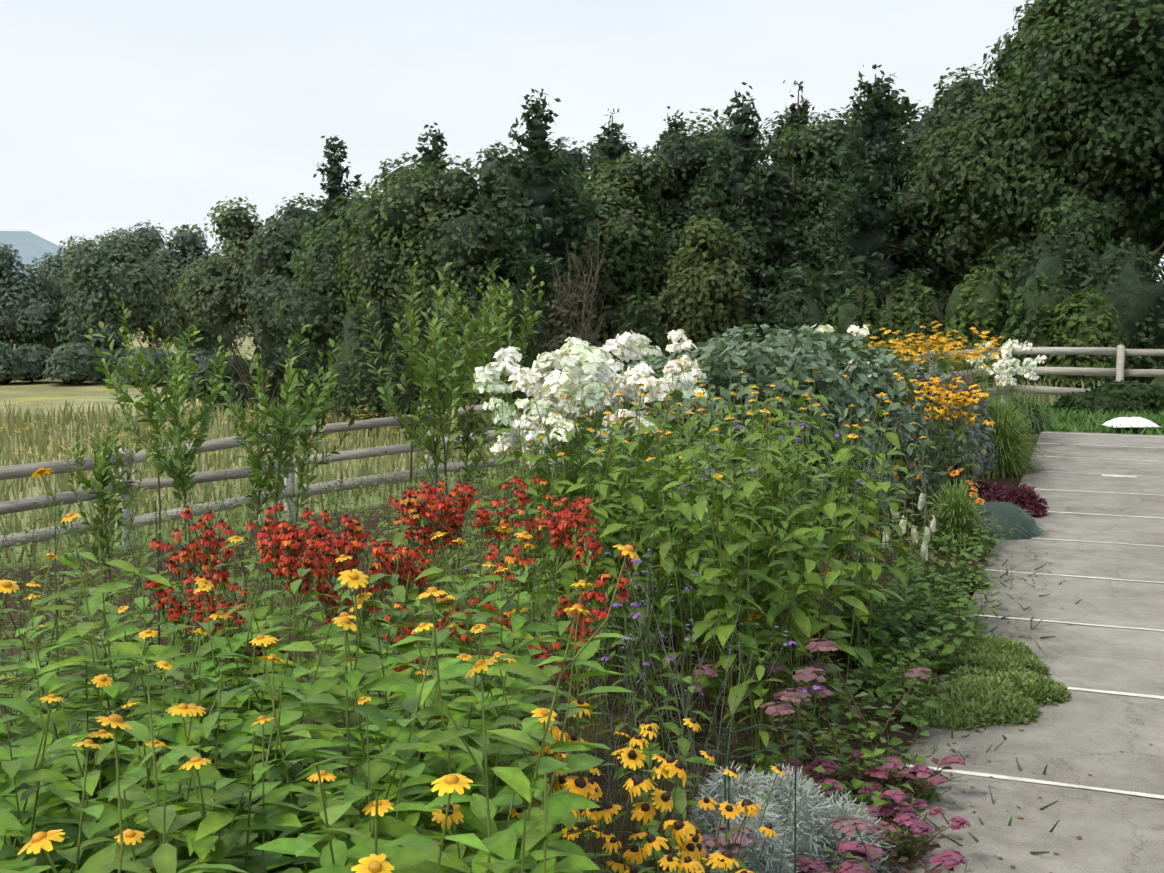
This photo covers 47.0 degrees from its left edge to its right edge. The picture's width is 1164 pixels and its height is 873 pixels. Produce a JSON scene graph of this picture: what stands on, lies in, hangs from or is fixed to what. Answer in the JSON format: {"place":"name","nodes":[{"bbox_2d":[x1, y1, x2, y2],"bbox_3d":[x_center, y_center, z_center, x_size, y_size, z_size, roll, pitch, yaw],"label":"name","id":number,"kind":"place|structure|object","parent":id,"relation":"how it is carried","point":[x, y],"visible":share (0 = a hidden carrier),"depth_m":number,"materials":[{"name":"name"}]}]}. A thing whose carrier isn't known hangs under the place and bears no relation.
{"place":"outdoors","nodes":[
{"label":"outdoors","id":0,"kind":"place"},
{"bbox_2d":[0,231,70,276],"bbox_3d":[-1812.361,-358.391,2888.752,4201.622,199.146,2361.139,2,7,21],"label":"distant hill","id":1,"kind":"structure","parent":0,"point":[29,246],"depth_m":2394.73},
{"bbox_2d":[0,319,1163,872],"bbox_3d":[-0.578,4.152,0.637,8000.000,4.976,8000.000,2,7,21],"label":"ground","id":2,"kind":"structure","parent":0,"point":[36,395],"depth_m":10.01,"materials":[{"name":"green plant"}]},
{"bbox_2d":[40,258,544,664],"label":"saplings","id":3,"kind":"object","parent":2,"relation":"on","point":[286,427],"visible":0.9,"depth_m":9.68,"materials":[{"name":"green plant"}]},
{"bbox_2d":[0,468,639,872],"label":"yellow flower plants","id":4,"kind":"object","parent":2,"relation":"on","point":[216,788],"visible":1,"depth_m":2.48,"materials":[{"name":"plant"}]},
{"bbox_2d":[144,475,635,846],"bbox_3d":[-0.542,0.745,4.092,1.495,1.186,1.382,-3,7,-23],"label":"helenium","id":5,"kind":"object","parent":2,"relation":"on","point":[316,547],"visible":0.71,"depth_m":3.92,"materials":[{"name":"red plant"}]},
{"bbox_2d":[0,343,1011,548],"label":"wooden fence","id":6,"kind":"object","parent":2,"relation":"on","point":[21,471],"visible":0.21,"depth_m":16.49,"materials":[{"name":"grey wood"}]},
{"bbox_2d":[0,359,1028,869],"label":"undergrowth","id":7,"kind":"object","parent":2,"relation":"on","point":[472,545],"visible":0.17,"depth_m":6.54,"materials":[{"name":"green plant"}]},
{"bbox_2d":[0,344,1162,550],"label":"meadow goldenrod","id":8,"kind":"object","parent":2,"relation":"on","point":[325,437],"visible":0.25,"depth_m":24.82,"materials":[{"name":"yellow plant"}]},
{"bbox_2d":[0,360,1163,566],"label":"meadow grass tufts","id":9,"kind":"object","parent":2,"relation":"on","point":[98,417],"visible":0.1,"depth_m":32.16,"materials":[{"name":"plant"}]},
{"bbox_2d":[1,26,1163,436],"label":"trees trunks and limbs","id":10,"kind":"object","parent":2,"relation":"on","point":[563,304],"visible":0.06,"depth_m":48.74,"materials":[{"name":"brown plant"}]},
{"bbox_2d":[0,0,1163,440],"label":"tree foliage","id":11,"kind":"object","parent":10,"relation":"attached to","point":[1066,130],"visible":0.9,"depth_m":48.90,"materials":[{"name":"green plant"}]},
{"bbox_2d":[417,698,784,872],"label":"rudbeckia","id":12,"kind":"object","parent":2,"relation":"on","point":[689,847],"visible":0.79,"depth_m":2.69,"materials":[{"name":"yellow plant"}]},
{"bbox_2d":[451,359,925,775],"bbox_3d":[0.448,0.426,6.097,2.116,1.483,3.171,2,7,21],"label":"leafy green plant","id":13,"kind":"object","parent":2,"relation":"on","point":[762,553],"visible":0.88,"depth_m":5.36,"materials":[{"name":"green plant"}]},
{"bbox_2d":[601,422,862,871],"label":"verbena plant","id":14,"kind":"object","parent":2,"relation":"on","point":[636,604],"visible":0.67,"depth_m":4.78,"materials":[{"name":"green plant"}]},
{"bbox_2d":[464,409,1020,863],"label":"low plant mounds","id":15,"kind":"object","parent":2,"relation":"on","point":[912,615],"visible":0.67,"depth_m":5.63,"materials":[{"name":"green plant"}]},
{"bbox_2d":[705,724,798,872],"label":"plant support","id":16,"kind":"object","parent":2,"relation":"on","point":[729,755],"visible":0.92,"depth_m":3.24,"materials":[{"name":"green"}]},
{"bbox_2d":[473,324,1046,661],"bbox_3d":[2.260,-0.129,10.700,1.041,1.670,10.678,4,7,29],"label":"phlox","id":17,"kind":"object","parent":2,"relation":"on","point":[585,379],"visible":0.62,"depth_m":6.45,"materials":[{"name":"white plant"}]},
{"bbox_2d":[541,324,997,548],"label":"glaucous shrubs","id":18,"kind":"object","parent":2,"relation":"on","point":[735,353],"depth_m":9.48,"materials":[{"name":"green plant"}]},
{"bbox_2d":[669,761,896,872],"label":"silver foliage plant","id":19,"kind":"object","parent":2,"relation":"on","point":[813,816],"visible":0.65,"depth_m":3.76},
{"bbox_2d":[601,478,1081,872],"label":"low plant mats","id":20,"kind":"object","parent":2,"relation":"on","point":[1009,682],"visible":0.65,"depth_m":5.62,"materials":[{"name":"green plant"}]},
{"bbox_2d":[683,443,1030,872],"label":"sedum","id":21,"kind":"object","parent":2,"relation":"on","point":[951,859],"visible":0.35,"depth_m":4.30,"materials":[{"name":"pink plant"}]},
{"bbox_2d":[746,461,984,765],"bbox_3d":[1.672,0.628,7.379,0.761,0.620,5.748,2,7,21],"label":"flowering plant","id":22,"kind":"object","parent":2,"relation":"on","point":[953,473],"visible":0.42,"depth_m":9.14,"materials":[{"name":"plant"}]},
{"bbox_2d":[859,493,935,625],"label":"white flower spikes","id":23,"kind":"object","parent":2,"relation":"on","point":[926,538],"visible":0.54,"depth_m":7.17,"materials":[{"name":"white plant"}]},
{"bbox_2d":[839,321,1003,516],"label":"yellow daisies","id":24,"kind":"object","parent":2,"relation":"on","point":[942,396],"visible":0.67,"depth_m":10.68,"materials":[{"name":"yellow plant"}]},
{"bbox_2d":[882,431,1163,872],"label":"concrete path","id":25,"kind":"structure","parent":2,"relation":"on","point":[1080,737],"depth_m":5.67,"materials":[{"name":"grey concrete"}]},
{"bbox_2d":[900,431,1163,872],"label":"fallen leaves","id":26,"kind":"object","parent":25,"relation":"on","point":[1078,837],"visible":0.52,"depth_m":5.06,"materials":[{"name":"plant"}]},
{"bbox_2d":[906,432,1163,798],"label":"paving joints","id":27,"kind":"object","parent":25,"relation":"on","point":[1066,784],"visible":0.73,"depth_m":5.70,"materials":[{"name":"white concrete"}]},
{"bbox_2d":[912,397,1142,555],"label":"grass clumps","id":28,"kind":"object","parent":2,"relation":"on","point":[959,512],"visible":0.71,"depth_m":9.27,"materials":[{"name":"green plant"}]},
{"bbox_2d":[1002,345,1163,401],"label":"wooden fence","id":29,"kind":"object","parent":2,"relation":"on","point":[1119,371],"visible":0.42,"depth_m":25.13,"materials":[{"name":"brown wood"}]},
{"bbox_2d":[0,0,1163,280],"label":"sky","id":30,"kind":"structure","parent":0,"point":[123,114],"materials":[{"name":"white"}]},
{"bbox_2d":[963,403,1163,434],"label":"lawn grass","id":31,"kind":"structure","parent":0,"point":[1083,413],"depth_m":19.38,"materials":[{"name":"green plant"}]},
{"bbox_2d":[1100,416,1159,427],"bbox_3d":[6.807,-0.188,16.610,0.620,0.112,0.380,0,6,-4],"label":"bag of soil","id":32,"kind":"object","parent":31,"relation":"on","point":[1127,422],"visible":0.98,"depth_m":16.48,"materials":[{"name":"plastic"}]}
]}

